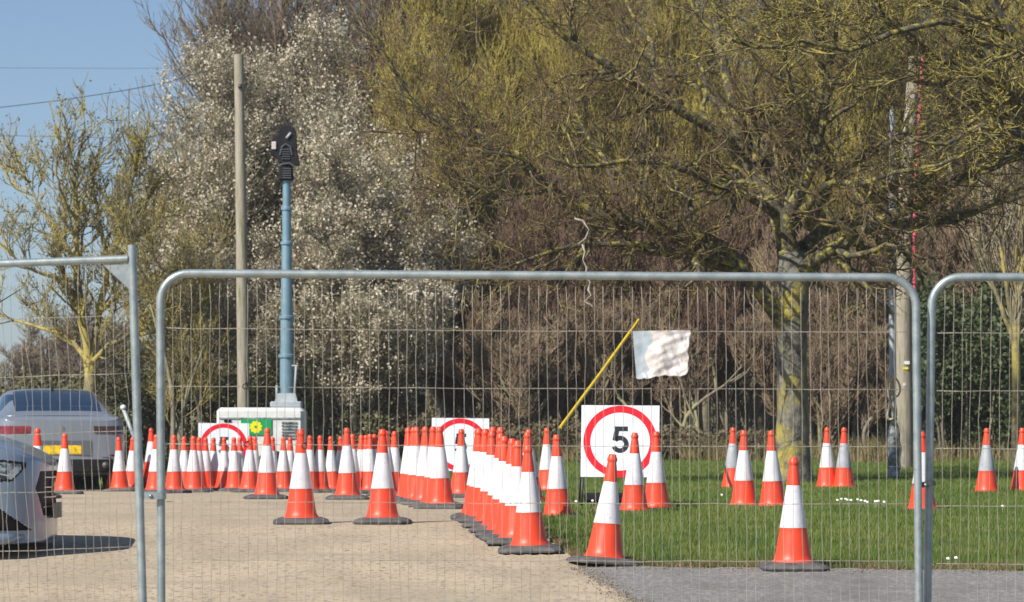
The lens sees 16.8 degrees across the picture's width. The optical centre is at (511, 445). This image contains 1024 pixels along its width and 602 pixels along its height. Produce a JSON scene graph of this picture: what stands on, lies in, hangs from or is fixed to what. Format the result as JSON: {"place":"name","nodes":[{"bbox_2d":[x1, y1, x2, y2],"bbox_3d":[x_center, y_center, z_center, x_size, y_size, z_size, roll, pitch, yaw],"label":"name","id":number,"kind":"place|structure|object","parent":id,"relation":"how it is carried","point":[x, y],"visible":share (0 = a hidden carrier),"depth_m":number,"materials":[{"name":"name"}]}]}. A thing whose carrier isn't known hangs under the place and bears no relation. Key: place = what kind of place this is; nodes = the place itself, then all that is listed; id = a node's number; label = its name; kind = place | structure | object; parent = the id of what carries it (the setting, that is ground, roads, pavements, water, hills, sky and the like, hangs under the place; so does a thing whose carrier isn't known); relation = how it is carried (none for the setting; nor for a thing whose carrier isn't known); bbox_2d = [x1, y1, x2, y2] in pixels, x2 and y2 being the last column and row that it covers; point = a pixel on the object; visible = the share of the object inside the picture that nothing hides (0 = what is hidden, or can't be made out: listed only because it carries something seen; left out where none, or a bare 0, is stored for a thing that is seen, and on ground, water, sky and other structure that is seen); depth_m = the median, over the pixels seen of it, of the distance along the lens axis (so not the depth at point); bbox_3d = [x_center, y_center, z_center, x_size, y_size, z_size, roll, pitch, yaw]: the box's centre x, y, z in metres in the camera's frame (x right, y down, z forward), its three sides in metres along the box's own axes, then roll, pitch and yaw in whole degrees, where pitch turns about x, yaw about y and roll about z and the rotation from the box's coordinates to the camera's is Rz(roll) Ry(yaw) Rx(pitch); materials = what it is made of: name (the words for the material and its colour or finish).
{"place":"outdoors","nodes":[
{"label":"outdoors","id":0,"kind":"place"},
{"bbox_2d":[0,489,632,601],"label":"concrete road","id":1,"kind":"structure","parent":0,"point":[209,528],"depth_m":23.82,"materials":[{"name":"concrete"}]},
{"bbox_2d":[0,436,60,544],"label":"parked car","id":2,"kind":"object","parent":1,"relation":"on","point":[18,455],"visible":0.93,"depth_m":23.94,"materials":[{"name":"silver metal"}]},
{"bbox_2d":[0,386,124,487],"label":"parked car","id":3,"kind":"object","parent":1,"relation":"on","point":[70,421],"visible":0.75,"depth_m":48.16,"materials":[{"name":"silver metal"}]},
{"bbox_2d":[55,433,83,493],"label":"traffic cone","id":4,"kind":"object","parent":1,"relation":"on","point":[65,480],"visible":0.89,"depth_m":42.78,"materials":[{"name":"plastic"}]},
{"bbox_2d":[0,245,146,601],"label":"fence","id":5,"kind":"object","parent":1,"relation":"on","point":[125,275],"visible":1,"depth_m":15.95,"materials":[{"name":"metal"}]},
{"bbox_2d":[103,437,134,491],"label":"traffic cone","id":6,"kind":"object","parent":1,"relation":"on","point":[121,480],"visible":0.98,"depth_m":47.83,"materials":[{"name":"plastic"}]},
{"bbox_2d":[144,435,174,492],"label":"traffic cone","id":7,"kind":"object","parent":1,"relation":"on","point":[151,485],"visible":0.59,"depth_m":44.17,"materials":[{"name":"plastic"}]},
{"bbox_2d":[165,435,191,492],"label":"traffic cone","id":8,"kind":"object","parent":1,"relation":"on","point":[174,484],"visible":0.94,"depth_m":44.78,"materials":[{"name":"plastic"}]},
{"bbox_2d":[185,436,212,491],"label":"traffic cone","id":9,"kind":"object","parent":1,"relation":"on","point":[196,475],"visible":0.92,"depth_m":46.23,"materials":[{"name":"plastic"}]},
{"bbox_2d":[211,437,228,490],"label":"traffic cone","id":10,"kind":"object","parent":1,"relation":"on","point":[222,475],"visible":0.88,"depth_m":48.53,"materials":[{"name":"plastic"}]},
{"bbox_2d":[218,437,241,490],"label":"traffic cone","id":11,"kind":"object","parent":1,"relation":"on","point":[234,477],"visible":0.94,"depth_m":48.18,"materials":[{"name":"plastic"}]},
{"bbox_2d":[231,436,256,491],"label":"traffic cone","id":12,"kind":"object","parent":1,"relation":"on","point":[249,462],"visible":0.83,"depth_m":45.98,"materials":[{"name":"plastic"}]},
{"bbox_2d":[243,428,287,498],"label":"traffic cone","id":13,"kind":"object","parent":1,"relation":"on","point":[260,489],"visible":0.92,"depth_m":36.52,"materials":[{"name":"plastic"}]},
{"bbox_2d":[277,437,290,491],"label":"traffic cone","id":14,"kind":"object","parent":1,"relation":"on","point":[283,476],"visible":0.82,"depth_m":47.18,"materials":[{"name":"plastic"}]},
{"bbox_2d":[273,429,329,523],"bbox_3d":[-1.684,0.241,27.594,0.452,0.751,0.452,0,1,-4],"label":"traffic cone","id":15,"kind":"object","parent":1,"relation":"on","point":[300,488],"visible":0.97,"depth_m":27.52,"materials":[{"name":"plastic"}]},
{"bbox_2d":[315,436,335,492],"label":"traffic cone","id":16,"kind":"object","parent":1,"relation":"on","point":[320,462],"visible":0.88,"depth_m":45.49,"materials":[{"name":"plastic"}]},
{"bbox_2d":[326,436,338,489],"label":"traffic cone","id":17,"kind":"object","parent":1,"relation":"on","point":[329,466],"visible":0.69,"depth_m":46.48,"materials":[{"name":"plastic"}]},
{"bbox_2d":[325,428,369,499],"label":"traffic cone","id":18,"kind":"object","parent":1,"relation":"on","point":[349,473],"visible":0.81,"depth_m":36.22,"materials":[{"name":"plastic"}]},
{"bbox_2d":[361,434,374,492],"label":"traffic cone","id":19,"kind":"object","parent":1,"relation":"on","point":[368,469],"visible":0.71,"depth_m":43.69,"materials":[{"name":"plastic"}]},
{"bbox_2d":[352,429,412,523],"bbox_3d":[-1.034,0.241,27.603,0.452,0.751,0.452,0,0,3],"label":"traffic cone","id":20,"kind":"object","parent":1,"relation":"on","point":[382,487],"visible":0.98,"depth_m":27.52,"materials":[{"name":"plastic"}]},
{"bbox_2d":[396,427,420,501],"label":"traffic cone","id":21,"kind":"object","parent":1,"relation":"on","point":[414,458],"visible":0.61,"depth_m":34.14,"materials":[{"name":"plastic"}]},
{"bbox_2d":[401,427,428,504],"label":"traffic cone","id":22,"kind":"object","parent":1,"relation":"on","point":[419,481],"visible":0.59,"depth_m":33.19,"materials":[{"name":"plastic"}]},
{"bbox_2d":[408,426,458,506],"bbox_3d":[-0.731,0.193,32.403,0.452,0.751,0.452,-2,0,8],"label":"traffic cone","id":23,"kind":"object","parent":1,"relation":"on","point":[432,436],"visible":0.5,"depth_m":32.35,"materials":[{"name":"plastic"}]},
{"bbox_2d":[413,427,463,508],"bbox_3d":[-0.663,0.197,31.746,0.452,0.751,0.452,0,1,7],"label":"traffic cone","id":24,"kind":"object","parent":1,"relation":"on","point":[439,488],"visible":0.87,"depth_m":31.67,"materials":[{"name":"plastic"}]},
{"bbox_2d":[451,429,468,497],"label":"traffic cone","id":25,"kind":"object","parent":1,"relation":"on","point":[461,464],"visible":0.76,"depth_m":37.73,"materials":[{"name":"plastic"}]},
{"bbox_2d":[432,418,488,470],"bbox_3d":[-0.631,0.127,41.683,0.783,0.924,0.596,1,0,-3],"label":"speed limit sign","id":26,"kind":"object","parent":1,"relation":"on","point":[453,425],"visible":0.26,"depth_m":41.52,"materials":[{"name":"white"}]},
{"bbox_2d":[454,428,481,520],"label":"traffic cone","id":27,"kind":"object","parent":1,"relation":"on","point":[478,437],"visible":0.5,"depth_m":28.25,"materials":[{"name":"plastic"}]},
{"bbox_2d":[457,429,488,521],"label":"traffic cone","id":28,"kind":"object","parent":1,"relation":"on","point":[479,472],"visible":0.45,"depth_m":27.80,"materials":[{"name":"plastic"}]},
{"bbox_2d":[461,431,495,526],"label":"traffic cone","id":29,"kind":"object","parent":1,"relation":"on","point":[479,518],"visible":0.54,"depth_m":26.99,"materials":[{"name":"plastic"}]},
{"bbox_2d":[468,433,503,531],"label":"traffic cone","id":30,"kind":"object","parent":1,"relation":"on","point":[485,522],"visible":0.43,"depth_m":26.40,"materials":[{"name":"plastic"}]},
{"bbox_2d":[475,436,508,536],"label":"traffic cone","id":31,"kind":"object","parent":1,"relation":"on","point":[498,485],"visible":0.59,"depth_m":25.90,"materials":[{"name":"plastic"}]},
{"bbox_2d":[478,438,515,540],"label":"traffic cone","id":32,"kind":"object","parent":1,"relation":"on","point":[498,526],"visible":0.38,"depth_m":25.45,"materials":[{"name":"plastic"}]},
{"bbox_2d":[486,441,548,543],"bbox_3d":[0.041,0.336,25.107,0.452,0.751,0.452,0,-1,2],"label":"traffic cone","id":33,"kind":"object","parent":1,"relation":"on","point":[509,516],"visible":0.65,"depth_m":25.04,"materials":[{"name":"plastic"}]},
{"bbox_2d":[498,445,561,553],"bbox_3d":[0.118,0.368,24.392,0.452,0.751,0.452,-1,1,0],"label":"traffic cone","id":34,"kind":"object","parent":1,"relation":"on","point":[529,534],"visible":0.96,"depth_m":24.32,"materials":[{"name":"plastic"}]},
{"bbox_2d":[550,540,1022,601],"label":"grit","id":35,"kind":"object","parent":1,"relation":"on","point":[642,599],"visible":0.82,"depth_m":22.85,"materials":[{"name":"gravel"}]},
{"bbox_2d":[0,0,1016,443],"label":"sky","id":36,"kind":"structure","parent":0,"point":[44,44],"materials":[{"name":"blue"}]},
{"bbox_2d":[55,458,1023,570],"bbox_3d":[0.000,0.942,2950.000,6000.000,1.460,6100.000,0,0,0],"label":"ground","id":37,"kind":"structure","parent":0,"point":[941,542],"depth_m":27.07,"materials":[{"name":"plant"}]},
{"bbox_2d":[0,311,122,391],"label":"distant tree","id":38,"kind":"object","parent":37,"relation":"on","point":[74,361],"visible":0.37,"depth_m":104.47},
{"bbox_2d":[0,361,170,478],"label":"hedge shrub","id":39,"kind":"object","parent":37,"relation":"on","point":[119,414],"visible":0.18,"depth_m":61.43,"materials":[{"name":"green plant"}]},
{"bbox_2d":[13,291,179,395],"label":"distant tree","id":40,"kind":"object","parent":37,"relation":"on","point":[121,326],"visible":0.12,"depth_m":109.62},
{"bbox_2d":[0,71,212,392],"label":"tree","id":41,"kind":"object","parent":37,"relation":"on","point":[76,214],"visible":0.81,"depth_m":59.89,"materials":[{"name":"green plant"}]},
{"bbox_2d":[72,163,236,461],"bbox_3d":[-6.075,-2.033,59.511,3.053,5.493,3.290,0,0,0],"label":"tree","id":42,"kind":"object","parent":37,"relation":"on","point":[170,346],"visible":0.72,"depth_m":59.04,"materials":[{"name":"green plant"}]},
{"bbox_2d":[100,348,233,468],"bbox_3d":[-6.044,-0.664,62.151,2.890,2.230,2.133,0,0,0],"label":"hedge shrub","id":43,"kind":"object","parent":37,"relation":"on","point":[145,377],"visible":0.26,"depth_m":61.79,"materials":[{"name":"green plant"}]},
{"bbox_2d":[108,17,283,442],"bbox_3d":[-5.517,-3.917,66.019,4.824,8.494,4.797,0,0,-45],"label":"blossom tree","id":44,"kind":"object","parent":37,"relation":"on","point":[209,184],"visible":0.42,"depth_m":64.85,"materials":[{"name":"white plant"}]},
{"bbox_2d":[198,423,248,463],"bbox_3d":[-4.200,0.154,50.382,0.831,0.972,0.604,0,0,-4],"label":"speed limit sign","id":45,"kind":"object","parent":37,"relation":"on","point":[226,432],"visible":0.35,"depth_m":50.23,"materials":[{"name":"white"}]},
{"bbox_2d":[234,54,249,407],"bbox_3d":[-4.523,-3.052,57.993,0.270,7.033,0.213,0,0,-20],"label":"telegraph pole","id":46,"kind":"object","parent":37,"relation":"on","point":[241,254],"visible":0.86,"depth_m":57.92,"materials":[{"name":"wood"}]},
{"bbox_2d":[176,355,331,453],"bbox_3d":[-4.579,-0.666,61.717,2.868,1.987,1.995,0,0,0],"label":"hedge shrub","id":47,"kind":"object","parent":37,"relation":"on","point":[227,396],"visible":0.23,"depth_m":61.38,"materials":[{"name":"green plant"}]},
{"bbox_2d":[217,125,306,460],"bbox_3d":[-4.237,-2.226,54.950,1.944,5.709,1.000,0,0,0],"label":"camera tower trailer","id":48,"kind":"object","parent":37,"relation":"on","point":[283,148],"visible":0.69,"depth_m":54.74,"materials":[{"name":"blue"}]},
{"bbox_2d":[176,187,370,405],"bbox_3d":[-4.283,-2.151,62.608,3.627,4.972,4.112,0,0,6],"label":"blossom tree","id":49,"kind":"object","parent":37,"relation":"on","point":[267,295],"visible":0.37,"depth_m":61.80,"materials":[{"name":"white plant"}]},
{"bbox_2d":[119,0,451,201],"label":"bare tree","id":50,"kind":"object","parent":37,"relation":"on","point":[256,26],"visible":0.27,"depth_m":79.34,"materials":[{"name":"plant"}]},
{"bbox_2d":[199,0,388,434],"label":"blossom tree","id":51,"kind":"object","parent":37,"relation":"on","point":[278,94],"visible":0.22,"depth_m":66.49,"materials":[{"name":"white plant"}]},
{"bbox_2d":[248,256,469,456],"bbox_3d":[-2.784,-1.536,61.767,4.094,3.760,3.672,0,0,0],"label":"blossom tree","id":52,"kind":"object","parent":37,"relation":"on","point":[347,372],"visible":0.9,"depth_m":61.31,"materials":[{"name":"white plant"}]},
{"bbox_2d":[297,381,420,458],"bbox_3d":[-3.040,-0.424,61.852,3.170,1.504,2.326,0,0,0],"label":"hedge shrub","id":53,"kind":"object","parent":37,"relation":"on","point":[362,421],"visible":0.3,"depth_m":61.50,"materials":[{"name":"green plant"}]},
{"bbox_2d":[274,85,498,438],"bbox_3d":[-2.584,-3.113,63.943,5.396,6.894,3.903,0,0,-45],"label":"blossom tree","id":54,"kind":"object","parent":37,"relation":"on","point":[379,250],"visible":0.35,"depth_m":63.38,"materials":[{"name":"white plant"}]},
{"bbox_2d":[258,0,532,419],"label":"bare tree","id":55,"kind":"object","parent":37,"relation":"on","point":[379,66],"depth_m":80.93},
{"bbox_2d":[360,407,523,454],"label":"hedge shrub","id":56,"kind":"object","parent":37,"relation":"on","point":[422,421],"visible":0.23,"depth_m":61.75,"materials":[{"name":"green plant"}]},
{"bbox_2d":[355,5,550,441],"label":"willow tree","id":57,"kind":"object","parent":37,"relation":"on","point":[475,213],"visible":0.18,"depth_m":69.51,"materials":[{"name":"plant"}]},
{"bbox_2d":[372,0,639,425],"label":"willow tree","id":58,"kind":"object","parent":37,"relation":"on","point":[463,7],"visible":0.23,"depth_m":72.23,"materials":[{"name":"plant"}]},
{"bbox_2d":[417,290,595,429],"bbox_3d":[-0.103,-1.260,62.710,3.276,3.179,3.069,0,0,0],"label":"bare shrub","id":59,"kind":"object","parent":37,"relation":"on","point":[506,374],"visible":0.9,"depth_m":62.62,"materials":[{"name":"plant"}]},
{"bbox_2d":[0,0,1021,454],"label":"woodland","id":60,"kind":"object","parent":37,"relation":"on","point":[734,420],"visible":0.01,"depth_m":81.79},
{"bbox_2d":[465,415,580,451],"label":"hedge shrub","id":61,"kind":"object","parent":37,"relation":"on","point":[553,427],"visible":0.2,"depth_m":60.98,"materials":[{"name":"green plant"}]},
{"bbox_2d":[439,187,639,439],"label":"bare shrub","id":62,"kind":"object","parent":37,"relation":"on","point":[514,299],"visible":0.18,"depth_m":65.63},
{"bbox_2d":[539,428,551,491],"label":"traffic cone","id":63,"kind":"object","parent":37,"relation":"on","point":[543,473],"visible":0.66,"depth_m":39.04,"materials":[{"name":"plastic"}]},
{"bbox_2d":[443,0,655,435],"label":"willow tree","id":64,"kind":"object","parent":37,"relation":"on","point":[619,3],"visible":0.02,"depth_m":73.87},
{"bbox_2d":[544,435,583,517],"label":"traffic cone","id":65,"kind":"object","parent":37,"relation":"on","point":[558,489],"visible":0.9,"depth_m":30.18,"materials":[{"name":"plastic"}]},
{"bbox_2d":[498,152,702,428],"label":"bare shrub","id":66,"kind":"object","parent":37,"relation":"on","point":[533,250],"visible":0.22,"depth_m":65.88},
{"bbox_2d":[511,259,693,436],"bbox_3d":[1.397,-1.593,63.765,3.378,3.873,2.821,0,0,-23],"label":"bare shrub","id":67,"kind":"object","parent":37,"relation":"on","point":[556,402],"visible":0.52,"depth_m":63.29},
{"bbox_2d":[578,405,659,505],"bbox_3d":[1.031,0.092,32.782,0.830,0.951,0.604,0,0,4],"label":"speed limit sign","id":68,"kind":"object","parent":37,"relation":"on","point":[591,459],"visible":0.7,"depth_m":32.61,"materials":[{"name":"white"}]},
{"bbox_2d":[620,433,653,512],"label":"traffic cone","id":69,"kind":"object","parent":37,"relation":"on","point":[634,483],"visible":0.89,"depth_m":31.23,"materials":[{"name":"plastic"}]},
{"bbox_2d":[532,0,776,438],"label":"willow tree","id":70,"kind":"object","parent":37,"relation":"on","point":[677,50],"visible":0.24,"depth_m":71.16,"materials":[{"name":"plant"}]},
{"bbox_2d":[645,431,671,509],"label":"traffic cone","id":71,"kind":"object","parent":37,"relation":"on","point":[658,474],"visible":0.8,"depth_m":31.83,"materials":[{"name":"plastic"}]},
{"bbox_2d":[294,0,1023,482],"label":"lichened tree","id":72,"kind":"object","parent":37,"relation":"on","point":[790,310],"visible":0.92,"depth_m":43.21,"materials":[{"name":"green plant"}]},
{"bbox_2d":[572,280,771,429],"bbox_3d":[2.985,-1.452,63.794,3.876,3.567,2.446,0,0,11],"label":"bare shrub","id":73,"kind":"object","parent":37,"relation":"on","point":[748,340],"visible":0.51,"depth_m":63.25,"materials":[{"name":"plant"}]},
{"bbox_2d":[659,424,775,459],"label":"hedge shrub","id":74,"kind":"object","parent":37,"relation":"on","point":[678,434],"visible":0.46,"depth_m":61.37,"materials":[{"name":"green plant"}]},
{"bbox_2d":[599,163,849,436],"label":"bare shrub","id":75,"kind":"object","parent":37,"relation":"on","point":[722,349],"visible":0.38,"depth_m":65.91,"materials":[{"name":"plant"}]},
{"bbox_2d":[717,427,737,487],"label":"traffic cone","id":76,"kind":"object","parent":37,"relation":"on","point":[732,455],"visible":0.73,"depth_m":40.39,"materials":[{"name":"plastic"}]},
{"bbox_2d":[722,430,758,507],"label":"traffic cone","id":77,"kind":"object","parent":37,"relation":"on","point":[742,490],"visible":0.84,"depth_m":32.58,"materials":[{"name":"plastic"}]},
{"bbox_2d":[752,431,784,507],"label":"traffic cone","id":78,"kind":"object","parent":37,"relation":"on","point":[771,468],"visible":0.87,"depth_m":32.33,"materials":[{"name":"plastic"}]},
{"bbox_2d":[544,523,1023,570],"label":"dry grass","id":79,"kind":"structure","parent":37,"relation":"on","point":[571,550],"depth_m":23.36,"materials":[{"name":"plant"}]},
{"bbox_2d":[692,0,937,445],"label":"willow tree","id":80,"kind":"object","parent":37,"relation":"on","point":[764,418],"visible":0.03,"depth_m":75.21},
{"bbox_2d":[810,427,834,488],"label":"traffic cone","id":81,"kind":"object","parent":37,"relation":"on","point":[823,477],"visible":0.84,"depth_m":40.73,"materials":[{"name":"plastic"}]},
{"bbox_2d":[731,217,919,447],"bbox_3d":[6.020,-2.152,64.934,3.714,4.953,3.501,0,0,0],"label":"bare shrub","id":82,"kind":"object","parent":37,"relation":"on","point":[813,324],"visible":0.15,"depth_m":64.30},
{"bbox_2d":[748,312,912,455],"bbox_3d":[5.836,-1.069,63.028,3.114,2.804,2.797,0,0,0],"label":"bare shrub","id":83,"kind":"object","parent":37,"relation":"on","point":[826,377],"visible":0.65,"depth_m":62.22,"materials":[{"name":"plant"}]},
{"bbox_2d":[831,427,854,488],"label":"traffic cone","id":84,"kind":"object","parent":37,"relation":"on","point":[841,478],"visible":0.92,"depth_m":40.63,"materials":[{"name":"plastic"}]},
{"bbox_2d":[675,0,1023,198],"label":"lichened tree","id":85,"kind":"object","parent":37,"relation":"on","point":[959,72],"visible":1,"depth_m":40.28,"materials":[{"name":"green plant"}]},
{"bbox_2d":[807,237,939,444],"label":"evergreen shrub","id":86,"kind":"object","parent":37,"relation":"on","point":[872,429],"depth_m":65.95,"materials":[{"name":"green plant"}]},
{"bbox_2d":[887,109,899,479],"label":"lighting column","id":87,"kind":"structure","parent":37,"relation":"on","point":[893,469],"depth_m":45.96,"materials":[{"name":"silver metal"}]},
{"bbox_2d":[887,375,901,467],"bbox_3d":[5.067,-0.323,45.880,0.210,1.243,0.068,0,0,0],"label":"cable","id":88,"kind":"object","parent":87,"relation":"hanging from","point":[892,379],"visible":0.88,"depth_m":45.87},
{"bbox_2d":[775,0,1023,289],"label":"willow tree","id":89,"kind":"object","parent":37,"relation":"on","point":[847,125],"visible":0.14,"depth_m":71.67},
{"bbox_2d":[896,56,919,468],"bbox_3d":[5.965,-2.739,51.999,0.394,6.244,0.258,0,0,0],"label":"telegraph pole","id":90,"kind":"object","parent":37,"relation":"on","point":[904,360],"visible":0.52,"depth_m":51.90,"materials":[{"name":"brown"}]},
{"bbox_2d":[558,64,912,437],"bbox_3d":[3.066,-2.604,44.009,0.398,6.317,16.867,0,0,19],"label":"guy wire","id":91,"kind":"object","parent":90,"relation":"attached to","point":[580,400],"visible":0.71,"depth_m":38.35,"materials":[{"name":"metal"}]},
{"bbox_2d":[824,192,1003,433],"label":"bare shrub","id":92,"kind":"object","parent":37,"relation":"on","point":[941,266],"visible":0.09,"depth_m":65.07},
{"bbox_2d":[912,250,1023,460],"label":"evergreen shrub","id":93,"kind":"object","parent":37,"relation":"on","point":[973,339],"visible":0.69,"depth_m":61.85,"materials":[{"name":"green plant"}]},
{"bbox_2d":[919,0,1023,223],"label":"willow tree","id":94,"kind":"object","parent":37,"relation":"on","point":[1020,16],"visible":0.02,"depth_m":74.09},
{"bbox_2d":[924,155,1023,426],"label":"bare shrub","id":95,"kind":"object","parent":37,"relation":"on","point":[953,234],"visible":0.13,"depth_m":64.45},
{"bbox_2d":[941,115,1023,470],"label":"pale stemmed tree","id":96,"kind":"object","parent":37,"relation":"on","point":[1016,288],"visible":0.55,"depth_m":50.01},
{"bbox_2d":[975,428,999,493],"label":"traffic cone","id":97,"kind":"object","parent":37,"relation":"on","point":[986,458],"visible":0.85,"depth_m":38.19,"materials":[{"name":"plastic"}]},
{"bbox_2d":[1010,428,1023,492],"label":"traffic cone","id":98,"kind":"object","parent":37,"relation":"on","point":[1019,460],"visible":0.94,"depth_m":38.64,"materials":[{"name":"plastic"}]},
{"bbox_2d":[516,430,1010,462],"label":"dry grass","id":99,"kind":"structure","parent":0,"point":[866,454],"depth_m":59.72,"materials":[{"name":"plant"}]},
{"bbox_2d":[578,562,1023,601],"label":"asphalt road","id":100,"kind":"structure","parent":0,"point":[713,585],"depth_m":22.15,"materials":[{"name":"asphalt"}]},
{"bbox_2d":[156,269,922,601],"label":"fence","id":101,"kind":"object","parent":100,"relation":"on","point":[540,275],"visible":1,"depth_m":15.99,"materials":[{"name":"metal"}]},
{"bbox_2d":[633,330,690,378],"bbox_3d":[0.690,-0.422,15.954,0.268,0.226,0.035,0,0,1],"label":"plastic sheet","id":102,"kind":"object","parent":101,"relation":"hanging from","point":[661,353],"visible":1,"depth_m":15.95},
{"bbox_2d":[566,454,639,565],"bbox_3d":[0.655,0.429,23.511,0.452,0.751,0.452,5,-2,-14],"label":"traffic cone","id":103,"kind":"object","parent":100,"relation":"on","point":[611,553],"visible":0.94,"depth_m":23.43,"materials":[{"name":"plastic"}]},
{"bbox_2d":[757,457,829,570],"bbox_3d":[1.887,0.449,23.194,0.452,0.751,0.452,0,1,-2],"label":"traffic cone","id":104,"kind":"object","parent":100,"relation":"on","point":[795,529],"visible":0.98,"depth_m":23.12,"materials":[{"name":"plastic"}]},
{"bbox_2d":[923,273,1023,601],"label":"fence","id":105,"kind":"object","parent":100,"relation":"on","point":[940,285],"visible":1,"depth_m":16.05,"materials":[{"name":"metal"}]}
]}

